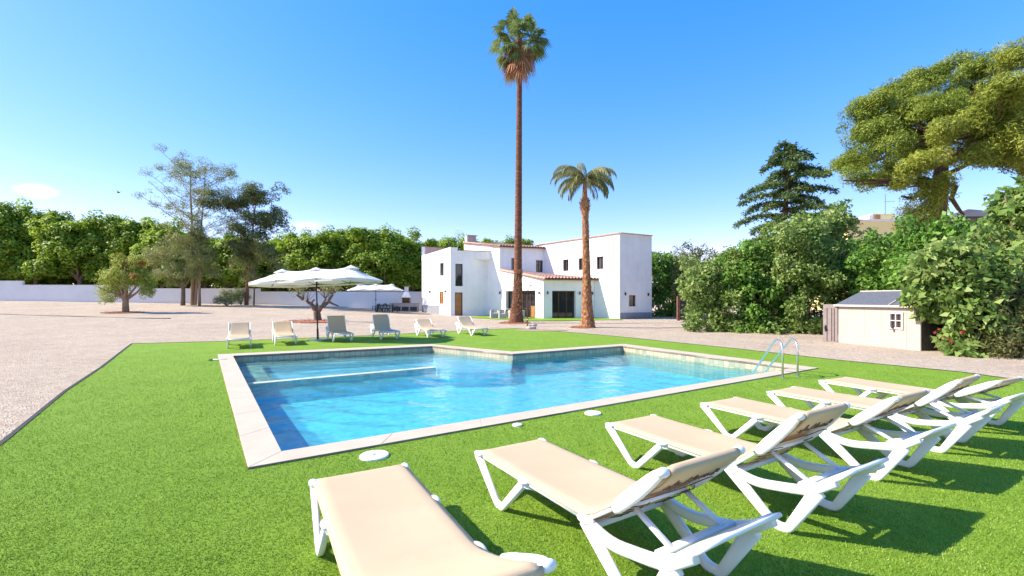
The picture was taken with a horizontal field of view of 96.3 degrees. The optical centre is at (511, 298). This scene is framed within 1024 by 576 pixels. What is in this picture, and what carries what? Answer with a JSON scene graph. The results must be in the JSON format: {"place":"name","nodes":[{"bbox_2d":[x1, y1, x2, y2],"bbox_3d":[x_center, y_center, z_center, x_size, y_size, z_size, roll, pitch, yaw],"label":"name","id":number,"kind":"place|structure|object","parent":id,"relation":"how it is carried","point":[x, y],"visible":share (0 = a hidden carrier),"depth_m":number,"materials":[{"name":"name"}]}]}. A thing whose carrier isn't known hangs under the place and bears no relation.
{"place":"outdoors","nodes":[
{"label":"outdoors","id":0,"kind":"place"},
{"bbox_2d":[0,328,1023,575],"bbox_3d":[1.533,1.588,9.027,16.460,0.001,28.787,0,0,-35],"label":"lawn","id":1,"kind":"structure","parent":0,"point":[512,340],"depth_m":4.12,"materials":[{"name":"green plant"}]},
{"bbox_2d":[226,322,251,348],"bbox_3d":[-9.154,1.213,15.396,0.727,0.772,2.137,0,0,-30],"label":"sun lounger","id":2,"kind":"object","parent":1,"relation":"on","point":[239,330],"visible":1,"depth_m":15.79,"materials":[{"name":"white plastic"}]},
{"bbox_2d":[272,321,297,344],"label":"sun lounger","id":3,"kind":"object","parent":1,"relation":"on","point":[282,329],"visible":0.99,"depth_m":16.83,"materials":[{"name":"white plastic"}]},
{"bbox_2d":[248,265,382,340],"bbox_3d":[-7.468,0.194,17.562,4.840,2.815,2.680,-2,-1,10],"label":"parasol","id":4,"kind":"object","parent":1,"relation":"on","point":[283,278],"visible":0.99,"depth_m":17.22,"materials":[{"name":"white fabric"}]},
{"bbox_2d":[325,315,353,341],"bbox_3d":[-6.592,1.133,17.466,0.727,0.932,2.137,0,0,-30],"label":"sun lounger","id":5,"kind":"object","parent":1,"relation":"on","point":[336,325],"visible":1,"depth_m":17.83,"materials":[{"name":"white plastic"}]},
{"bbox_2d":[359,450,388,461],"bbox_3d":[-1.385,1.582,4.616,0.290,0.036,0.290,0,0,0],"label":"skimmer lid","id":6,"kind":"object","parent":1,"relation":"on","point":[373,455],"visible":0.98,"depth_m":4.58,"materials":[{"name":"white plastic"}]},
{"bbox_2d":[370,314,400,339],"bbox_3d":[-5.148,1.119,18.524,0.727,0.960,2.137,0,0,-30],"label":"sun lounger","id":7,"kind":"object","parent":1,"relation":"on","point":[381,322],"visible":0.99,"depth_m":18.88,"materials":[{"name":"white plastic"}]},
{"bbox_2d":[414,319,446,337],"bbox_3d":[-3.476,1.244,19.399,0.727,0.710,2.137,0,0,-30],"label":"sun lounger","id":8,"kind":"object","parent":1,"relation":"on","point":[425,324],"visible":1,"depth_m":19.73,"materials":[{"name":"white plastic"}]},
{"bbox_2d":[308,463,556,575],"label":"sun lounger","id":9,"kind":"object","parent":1,"relation":"on","point":[397,520],"visible":1,"depth_m":2.45,"materials":[{"name":"beige fabric"}]},
{"bbox_2d":[455,316,488,335],"bbox_3d":[-1.803,1.203,20.427,0.727,0.792,2.137,0,0,-30],"label":"sun lounger","id":10,"kind":"object","parent":1,"relation":"on","point":[465,322],"visible":0.98,"depth_m":20.80,"materials":[{"name":"white plastic"}]},
{"bbox_2d":[513,423,521,426],"bbox_3d":[0.067,1.582,5.733,0.120,0.036,0.120,0,0,0],"label":"skimmer lid","id":11,"kind":"object","parent":1,"relation":"on","point":[517,424],"visible":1,"depth_m":5.71,"materials":[{"name":"white plastic"}]},
{"bbox_2d":[218,344,818,468],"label":"swimming pool","id":12,"kind":"structure","parent":1,"relation":"in","point":[290,406],"depth_m":10.43,"materials":[{"name":"liquid"}]},
{"bbox_2d":[751,338,799,377],"bbox_3d":[5.706,1.617,10.101,0.494,1.590,1.997,0,0,6],"label":"pool ladder","id":13,"kind":"object","parent":12,"relation":"attached to","point":[779,353],"visible":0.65,"depth_m":9.42,"materials":[{"name":"silver metal"}]},
{"bbox_2d":[520,329,562,330],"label":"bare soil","id":14,"kind":"structure","parent":1,"relation":"on","point":[541,329],"depth_m":23.16,"materials":[{"name":"beige soil"}]},
{"bbox_2d":[585,410,601,415],"bbox_3d":[1.118,1.582,6.324,0.230,0.036,0.230,0,0,0],"label":"skimmer lid","id":15,"kind":"object","parent":1,"relation":"on","point":[593,413],"visible":0.98,"depth_m":6.27,"materials":[{"name":"white plastic"}]},
{"bbox_2d":[474,438,781,575],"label":"sun lounger","id":16,"kind":"object","parent":1,"relation":"on","point":[590,494],"visible":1,"depth_m":2.60,"materials":[{"name":"beige fabric"}]},
{"bbox_2d":[605,402,889,532],"bbox_3d":[1.779,1.179,3.911,0.727,0.840,2.137,0,0,-31],"label":"sun lounger","id":17,"kind":"object","parent":1,"relation":"on","point":[779,442],"visible":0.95,"depth_m":3.38,"materials":[{"name":"white plastic"}]},
{"bbox_2d":[700,389,956,480],"bbox_3d":[3.098,1.213,4.795,0.727,0.772,2.137,0,0,-30],"label":"sun lounger","id":18,"kind":"object","parent":1,"relation":"on","point":[770,416],"visible":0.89,"depth_m":4.25,"materials":[{"name":"white plastic"}]},
{"bbox_2d":[767,374,1005,452],"bbox_3d":[4.313,1.208,5.517,0.727,0.782,2.137,0,0,-32],"label":"sun lounger","id":19,"kind":"object","parent":1,"relation":"on","point":[969,425],"visible":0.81,"depth_m":4.99,"materials":[{"name":"white plastic"}]},
{"bbox_2d":[819,376,1023,430],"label":"sun lounger","id":20,"kind":"object","parent":1,"relation":"on","point":[962,397],"visible":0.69,"depth_m":5.76,"materials":[{"name":"white plastic"}]},
{"bbox_2d":[0,299,1023,440],"bbox_3d":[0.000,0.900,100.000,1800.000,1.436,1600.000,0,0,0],"label":"ground","id":21,"kind":"structure","parent":0,"point":[44,360],"depth_m":19.92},
{"bbox_2d":[0,196,36,278],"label":"tree","id":22,"kind":"object","parent":21,"relation":"on","point":[9,220],"visible":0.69,"depth_m":51.40,"materials":[{"name":"green plant"}]},
{"bbox_2d":[0,208,75,284],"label":"tree","id":23,"kind":"object","parent":21,"relation":"on","point":[31,222],"visible":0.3,"depth_m":51.58,"materials":[{"name":"green plant"}]},
{"bbox_2d":[18,213,117,284],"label":"tree","id":24,"kind":"object","parent":21,"relation":"on","point":[63,241],"visible":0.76,"depth_m":50.67,"materials":[{"name":"green plant"}]},
{"bbox_2d":[50,222,88,284],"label":"tree","id":25,"kind":"object","parent":21,"relation":"on","point":[55,279],"depth_m":55.34,"materials":[{"name":"green plant"}]},
{"bbox_2d":[4,314,170,318],"bbox_3d":[-28.823,1.128,29.885,14.914,0.265,0.494,0,0,10],"label":"drip hose","id":26,"kind":"object","parent":21,"relation":"on","point":[88,316],"visible":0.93,"depth_m":29.50,"materials":[{"name":"black plastic"}]},
{"bbox_2d":[74,208,156,284],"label":"tree","id":27,"kind":"object","parent":21,"relation":"on","point":[121,236],"visible":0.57,"depth_m":51.60,"materials":[{"name":"green plant"}]},
{"bbox_2d":[100,311,143,313],"bbox_3d":[-28.327,0.995,33.371,2.623,0.233,2.630,0,0,0],"label":"mulch bed","id":28,"kind":"object","parent":21,"relation":"on","point":[117,312],"visible":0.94,"depth_m":32.88,"materials":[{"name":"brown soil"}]},
{"bbox_2d":[94,252,157,311],"bbox_3d":[-28.281,-1.186,33.493,4.409,4.458,2.615,0,0,0],"label":"tree","id":29,"kind":"object","parent":21,"relation":"on","point":[129,270],"visible":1,"depth_m":33.36,"materials":[{"name":"green plant"}]},
{"bbox_2d":[128,216,190,287],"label":"tree","id":30,"kind":"object","parent":21,"relation":"on","point":[150,236],"visible":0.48,"depth_m":50.39,"materials":[{"name":"green plant"}]},
{"bbox_2d":[140,229,223,305],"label":"weeping shrub tree","id":31,"kind":"object","parent":21,"relation":"on","point":[157,254],"visible":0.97,"depth_m":42.21,"materials":[{"name":"green plant"}]},
{"bbox_2d":[131,143,262,304],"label":"airy tree","id":32,"kind":"object","parent":21,"relation":"on","point":[202,193],"visible":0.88,"depth_m":43.33,"materials":[{"name":"green plant"}]},
{"bbox_2d":[156,233,244,287],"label":"tree","id":33,"kind":"object","parent":21,"relation":"on","point":[215,239],"visible":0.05,"depth_m":51.98,"materials":[{"name":"green plant"}]},
{"bbox_2d":[186,217,219,305],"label":"slim tree","id":34,"kind":"object","parent":21,"relation":"on","point":[199,276],"visible":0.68,"depth_m":42.73,"materials":[{"name":"green plant"}]},
{"bbox_2d":[0,281,421,310],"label":"boundary wall","id":35,"kind":"structure","parent":21,"relation":"on","point":[15,291],"depth_m":46.88,"materials":[{"name":"paint"}]},
{"bbox_2d":[0,274,421,291],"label":"field hedge","id":36,"kind":"object","parent":21,"relation":"on","point":[48,282],"visible":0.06,"depth_m":55.73,"materials":[{"name":"green plant"}]},
{"bbox_2d":[212,293,241,305],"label":"grey shrub","id":37,"kind":"object","parent":21,"relation":"on","point":[224,300],"visible":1,"depth_m":42.97,"materials":[{"name":"green plant"}]},
{"bbox_2d":[186,237,268,287],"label":"tree","id":38,"kind":"object","parent":21,"relation":"on","point":[229,278],"visible":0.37,"depth_m":50.64,"materials":[{"name":"green plant"}]},
{"bbox_2d":[217,285,244,304],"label":"grey shrub","id":39,"kind":"object","parent":21,"relation":"on","point":[225,292],"visible":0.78,"depth_m":44.34,"materials":[{"name":"green plant"}]},
{"bbox_2d":[234,287,251,304],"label":"grey shrub","id":40,"kind":"object","parent":21,"relation":"on","point":[244,295],"visible":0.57,"depth_m":44.92,"materials":[{"name":"green plant"}]},
{"bbox_2d":[195,180,295,304],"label":"dark leafed tree","id":41,"kind":"object","parent":21,"relation":"on","point":[265,220],"visible":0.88,"depth_m":44.04,"materials":[{"name":"green plant"}]},
{"bbox_2d":[226,240,294,305],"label":"understorey tree","id":42,"kind":"object","parent":21,"relation":"on","point":[258,249],"visible":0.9,"depth_m":44.13,"materials":[{"name":"green plant"}]},
{"bbox_2d":[234,237,311,291],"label":"tree","id":43,"kind":"object","parent":21,"relation":"on","point":[263,267],"visible":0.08,"depth_m":51.74,"materials":[{"name":"green plant"}]},
{"bbox_2d":[266,230,294,243],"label":"tree","id":44,"kind":"object","parent":21,"relation":"on","point":[280,236],"depth_m":56.25,"materials":[{"name":"green plant"}]},
{"bbox_2d":[266,229,355,291],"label":"tree","id":45,"kind":"object","parent":21,"relation":"on","point":[307,252],"visible":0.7,"depth_m":50.87,"materials":[{"name":"green plant"}]},
{"bbox_2d":[285,318,345,322],"bbox_3d":[-12.393,1.379,28.770,3.792,0.226,3.808,0,0,0],"label":"mulch bed","id":46,"kind":"object","parent":21,"relation":"on","point":[308,321],"visible":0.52,"depth_m":27.80,"materials":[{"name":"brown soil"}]},
{"bbox_2d":[298,227,335,289],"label":"tree","id":47,"kind":"object","parent":21,"relation":"on","point":[305,233],"visible":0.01,"depth_m":57.64,"materials":[{"name":"green plant"}]},
{"bbox_2d":[289,284,346,319],"bbox_3d":[-12.312,0.093,29.065,3.604,2.688,1.328,0,0,0],"label":"pollarded tree","id":48,"kind":"object","parent":21,"relation":"on","point":[324,304],"visible":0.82,"depth_m":28.96,"materials":[{"name":"brown plant"}]},
{"bbox_2d":[316,224,386,291],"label":"tree","id":49,"kind":"object","parent":21,"relation":"on","point":[343,244],"visible":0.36,"depth_m":51.29,"materials":[{"name":"green plant"}]},
{"bbox_2d":[347,284,403,311],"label":"parasol","id":50,"kind":"object","parent":21,"relation":"on","point":[377,287],"visible":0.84,"depth_m":41.32,"materials":[{"name":"white fabric"}]},
{"bbox_2d":[342,223,422,291],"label":"tree","id":51,"kind":"object","parent":21,"relation":"on","point":[385,248],"visible":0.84,"depth_m":50.76,"materials":[{"name":"green plant"}]},
{"bbox_2d":[382,304,389,311],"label":"garden chair","id":52,"kind":"object","parent":21,"relation":"on","point":[387,308],"visible":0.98,"depth_m":42.01,"materials":[{"name":"black plastic"}]},
{"bbox_2d":[392,286,418,311],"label":"barbecue","id":53,"kind":"object","parent":21,"relation":"on","point":[406,304],"visible":0.84,"depth_m":45.19,"materials":[{"name":"concrete"}]},
{"bbox_2d":[389,228,422,244],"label":"tree","id":54,"kind":"object","parent":21,"relation":"on","point":[397,230],"visible":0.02,"depth_m":56.94,"materials":[{"name":"green plant"}]},
{"bbox_2d":[374,238,440,291],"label":"tree","id":55,"kind":"object","parent":21,"relation":"on","point":[416,256],"visible":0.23,"depth_m":51.86,"materials":[{"name":"green plant"}]},
{"bbox_2d":[422,232,466,249],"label":"tree","id":56,"kind":"object","parent":21,"relation":"on","point":[454,243],"visible":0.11,"depth_m":59.33,"materials":[{"name":"green plant"}]},
{"bbox_2d":[440,235,497,244],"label":"tree","id":57,"kind":"object","parent":21,"relation":"on","point":[490,241],"depth_m":62.08,"materials":[{"name":"green plant"}]},
{"bbox_2d":[480,234,533,245],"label":"tree","id":58,"kind":"object","parent":21,"relation":"on","point":[507,240],"visible":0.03,"depth_m":61.04,"materials":[{"name":"green plant"}]},
{"bbox_2d":[0,328,1023,444],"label":"lawn edging","id":59,"kind":"object","parent":21,"relation":"on","point":[17,429],"visible":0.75,"depth_m":9.94,"materials":[{"name":"black concrete"}]},
{"bbox_2d":[499,321,528,323],"bbox_3d":[0.142,1.563,29.790,2.248,0.232,2.295,0,0,0],"label":"mulch bed","id":60,"kind":"object","parent":21,"relation":"on","point":[505,322],"visible":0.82,"depth_m":29.22,"materials":[{"name":"brown wood"}]},
{"bbox_2d":[486,5,552,322],"bbox_3d":[0.492,-8.502,29.823,4.159,20.276,4.244,0,0,-32],"label":"fan palm","id":61,"kind":"object","parent":21,"relation":"on","point":[517,61],"visible":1,"depth_m":29.71,"materials":[{"name":"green plant"}]},
{"bbox_2d":[527,285,531,325],"bbox_3d":[1.001,0.408,26.414,0.307,2.384,0.195,0,0,0],"label":"garden shower","id":62,"kind":"object","parent":21,"relation":"on","point":[527,305],"visible":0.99,"depth_m":26.37,"materials":[{"name":"grey metal"}]},
{"bbox_2d":[421,232,652,318],"bbox_3d":[0.806,-2.525,42.617,23.800,8.450,9.369,0,0,31],"label":"white villa","id":63,"kind":"object","parent":21,"relation":"on","point":[473,278],"visible":0.88,"depth_m":39.66,"materials":[{"name":"paint"}]},
{"bbox_2d":[441,263,443,275],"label":"window","id":64,"kind":"structure","parent":63,"relation":"in","point":[442,264],"depth_m":42.55,"materials":[{"name":"black glass"}]},
{"bbox_2d":[455,292,461,315],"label":"door","id":65,"kind":"structure","parent":63,"relation":"in","point":[458,296],"depth_m":41.44,"materials":[{"name":"brown wood"}]},
{"bbox_2d":[455,264,463,286],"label":"window","id":66,"kind":"structure","parent":63,"relation":"in","point":[458,267],"depth_m":41.55,"materials":[{"name":"grey glass"}]},
{"bbox_2d":[511,258,513,269],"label":"window","id":67,"kind":"structure","parent":63,"relation":"in","point":[512,259],"depth_m":41.92,"materials":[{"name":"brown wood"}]},
{"bbox_2d":[508,290,534,317],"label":"sliding door","id":68,"kind":"structure","parent":63,"relation":"in","point":[531,294],"depth_m":38.57,"materials":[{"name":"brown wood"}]},
{"bbox_2d":[536,260,543,272],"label":"window","id":69,"kind":"structure","parent":63,"relation":"in","point":[538,262],"depth_m":42.85,"materials":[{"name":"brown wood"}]},
{"bbox_2d":[552,291,573,317],"bbox_3d":[4.110,0.483,37.401,1.981,2.234,0.626,0,0,0],"label":"patio door","id":70,"kind":"structure","parent":63,"relation":"in","point":[562,301],"depth_m":37.41,"materials":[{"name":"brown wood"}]},
{"bbox_2d":[562,259,568,271],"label":"window","id":71,"kind":"structure","parent":63,"relation":"in","point":[566,262],"depth_m":40.70,"materials":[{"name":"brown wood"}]},
{"bbox_2d":[577,258,581,270],"bbox_3d":[5.918,-2.921,39.056,0.614,1.057,0.701,0,0,0],"label":"window","id":72,"kind":"structure","parent":63,"relation":"in","point":[580,259],"depth_m":39.32,"materials":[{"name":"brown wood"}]},
{"bbox_2d":[596,256,603,269],"bbox_3d":[7.202,-2.890,37.350,0.685,1.078,0.796,0,0,0],"label":"window","id":73,"kind":"structure","parent":63,"relation":"in","point":[600,259],"depth_m":37.50,"materials":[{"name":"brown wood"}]},
{"bbox_2d":[628,295,636,306],"bbox_3d":[9.483,0.196,36.480,0.858,0.932,0.538,0,0,-21],"label":"window","id":74,"kind":"structure","parent":63,"relation":"in","point":[631,297],"depth_m":36.49,"materials":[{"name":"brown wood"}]},
{"bbox_2d":[471,316,621,320],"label":"lawn by villa","id":75,"kind":"structure","parent":21,"relation":"on","point":[537,319],"depth_m":36.19,"materials":[{"name":"green plant"}]},
{"bbox_2d":[490,309,497,317],"bbox_3d":[-1.435,1.227,37.429,0.692,0.717,0.547,0,0,-12],"label":"rattan armchair","id":76,"kind":"object","parent":75,"relation":"on","point":[493,313],"visible":0.78,"depth_m":37.22,"materials":[{"name":"wicker"}]},
{"bbox_2d":[498,310,505,318],"bbox_3d":[-0.777,1.226,36.401,0.547,0.719,0.432,0,0,-12],"label":"rattan armchair","id":77,"kind":"object","parent":75,"relation":"on","point":[501,314],"visible":0.97,"depth_m":36.23,"materials":[{"name":"wicker"}]},
{"bbox_2d":[508,309,524,318],"bbox_3d":[0.347,1.198,36.159,1.205,0.773,0.952,0,0,-12],"label":"rattan armchair","id":78,"kind":"object","parent":75,"relation":"on","point":[523,314],"visible":0.27,"depth_m":35.81,"materials":[{"name":"wicker"}]},
{"bbox_2d":[570,325,595,327],"bbox_3d":[3.887,1.567,25.181,1.484,0.240,1.473,0,0,0],"label":"mulch bed","id":79,"kind":"object","parent":21,"relation":"on","point":[574,326],"visible":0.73,"depth_m":24.84,"materials":[{"name":"brown wood"}]},
{"bbox_2d":[550,162,616,327],"bbox_3d":[3.897,-2.993,25.276,3.613,9.186,3.089,0,0,0],"label":"feather palm","id":80,"kind":"object","parent":79,"relation":"on","point":[594,177],"visible":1,"depth_m":25.05,"materials":[{"name":"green plant"}]},
{"bbox_2d":[652,250,683,316],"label":"leafy bush","id":81,"kind":"object","parent":21,"relation":"on","point":[662,271],"visible":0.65,"depth_m":40.71,"materials":[{"name":"green plant"}]},
{"bbox_2d":[652,251,698,315],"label":"leafy bush","id":82,"kind":"object","parent":21,"relation":"on","point":[672,255],"visible":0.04,"depth_m":41.95,"materials":[{"name":"green plant"}]},
{"bbox_2d":[677,297,692,320],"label":"wooden gate","id":83,"kind":"structure","parent":21,"relation":"on","point":[680,302],"depth_m":33.53,"materials":[{"name":"orange wood"}]},
{"bbox_2d":[670,239,738,318],"bbox_3d":[15.230,-1.462,37.069,5.536,6.411,3.916,0,0,0],"label":"olive tree","id":84,"kind":"object","parent":21,"relation":"on","point":[685,254],"visible":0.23,"depth_m":36.56,"materials":[{"name":"green plant"}]},
{"bbox_2d":[674,245,770,332],"bbox_3d":[10.370,-0.484,22.977,4.452,4.455,3.787,0,0,0],"label":"leafy bush","id":85,"kind":"object","parent":21,"relation":"on","point":[702,286],"visible":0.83,"depth_m":22.33,"materials":[{"name":"green plant"}]},
{"bbox_2d":[715,239,816,333],"bbox_3d":[12.276,-0.544,22.813,4.899,4.647,3.946,0,0,0],"label":"leafy bush","id":86,"kind":"object","parent":21,"relation":"on","point":[743,275],"visible":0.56,"depth_m":21.57,"materials":[{"name":"green plant"}]},
{"bbox_2d":[731,139,863,317],"bbox_3d":[20.191,-5.093,34.338,9.760,13.444,9.776,0,0,0],"label":"cedar tree","id":87,"kind":"object","parent":21,"relation":"on","point":[783,182],"visible":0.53,"depth_m":33.55,"materials":[{"name":"green plant"}]},
{"bbox_2d":[750,216,850,334],"bbox_3d":[13.656,-1.102,21.561,4.814,5.734,3.995,0,0,0],"label":"leafy bush","id":88,"kind":"object","parent":21,"relation":"on","point":[800,262],"visible":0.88,"depth_m":20.80,"materials":[{"name":"green plant"}]},
{"bbox_2d":[784,199,872,321],"bbox_3d":[15.887,-1.656,23.062,5.068,6.880,4.205,0,0,0],"label":"leafy bush","id":89,"kind":"object","parent":21,"relation":"on","point":[836,214],"visible":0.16,"depth_m":22.65,"materials":[{"name":"green plant"}]},
{"bbox_2d":[828,227,911,297],"bbox_3d":[16.858,-0.700,20.503,4.973,4.887,3.699,0,0,0],"label":"leafy bush","id":90,"kind":"object","parent":21,"relation":"on","point":[869,257],"visible":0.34,"depth_m":19.94,"materials":[{"name":"green plant"}]},
{"bbox_2d":[823,290,950,350],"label":"garden shed","id":91,"kind":"structure","parent":21,"relation":"on","point":[870,318],"depth_m":15.44,"materials":[{"name":"beige wood"}]},
{"bbox_2d":[823,304,837,341],"bbox_3d":[11.664,0.900,16.827,0.139,1.380,0.451,0,0,-41],"label":"door","id":92,"kind":"structure","parent":91,"relation":"in","point":[830,312],"depth_m":16.84,"materials":[{"name":"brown wood"}]},
{"bbox_2d":[888,312,903,329],"bbox_3d":[12.375,0.706,14.735,0.155,0.544,0.442,0,0,-13],"label":"window","id":93,"kind":"structure","parent":91,"relation":"in","point":[896,319],"depth_m":14.72,"materials":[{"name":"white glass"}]},
{"bbox_2d":[824,48,1016,233],"bbox_3d":[25.074,-6.997,28.295,13.540,17.193,7.166,0,0,-22],"label":"umbrella pine","id":94,"kind":"object","parent":21,"relation":"on","point":[876,132],"visible":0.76,"depth_m":27.03,"materials":[{"name":"green plant"}]},
{"bbox_2d":[881,206,1001,289],"bbox_3d":[17.116,-0.910,18.143,5.172,5.381,3.756,0,0,0],"label":"leafy bush","id":95,"kind":"object","parent":21,"relation":"on","point":[921,236],"visible":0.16,"depth_m":17.89,"materials":[{"name":"green plant"}]},
{"bbox_2d":[892,36,1023,182],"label":"golden pine","id":96,"kind":"object","parent":21,"relation":"on","point":[992,130],"visible":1,"depth_m":22.86,"materials":[{"name":"green plant"}]},
{"bbox_2d":[933,328,982,355],"bbox_3d":[12.814,1.223,13.097,1.273,0.850,0.853,0,0,-26],"label":"flowering shrub","id":97,"kind":"object","parent":21,"relation":"on","point":[946,344],"visible":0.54,"depth_m":13.10,"materials":[{"name":"green plant"}]},
{"bbox_2d":[896,236,1023,357],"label":"leafy bush","id":98,"kind":"object","parent":21,"relation":"on","point":[953,283],"visible":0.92,"depth_m":12.99,"materials":[{"name":"green plant"}]},
{"bbox_2d":[931,219,1020,287],"bbox_3d":[16.456,-0.506,15.687,4.652,4.606,3.355,0,0,0],"label":"leafy bush","id":99,"kind":"object","parent":21,"relation":"on","point":[960,237],"visible":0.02,"depth_m":15.25,"materials":[{"name":"green plant"}]},
{"bbox_2d":[956,276,1023,359],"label":"leafy bush","id":100,"kind":"object","parent":21,"relation":"on","point":[1012,353],"visible":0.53,"depth_m":12.43,"materials":[{"name":"green plant"}]},
{"bbox_2d":[960,175,1023,293],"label":"leafy bush","id":101,"kind":"object","parent":21,"relation":"on","point":[1007,205],"visible":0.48,"depth_m":14.08,"materials":[{"name":"green plant"}]},
{"bbox_2d":[0,0,1023,292],"label":"sky","id":102,"kind":"structure","parent":0,"point":[372,114],"materials":[{"name":"blue"}]},
{"bbox_2d":[811,194,904,309],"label":"yellow house","id":103,"kind":"structure","parent":0,"point":[883,223],"depth_m":61.00,"materials":[{"name":"brown paint"}]},
{"bbox_2d":[948,209,987,224],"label":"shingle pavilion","id":104,"kind":"structure","parent":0,"point":[973,215],"depth_m":37.26,"materials":[{"name":"grey wood"}]}
]}

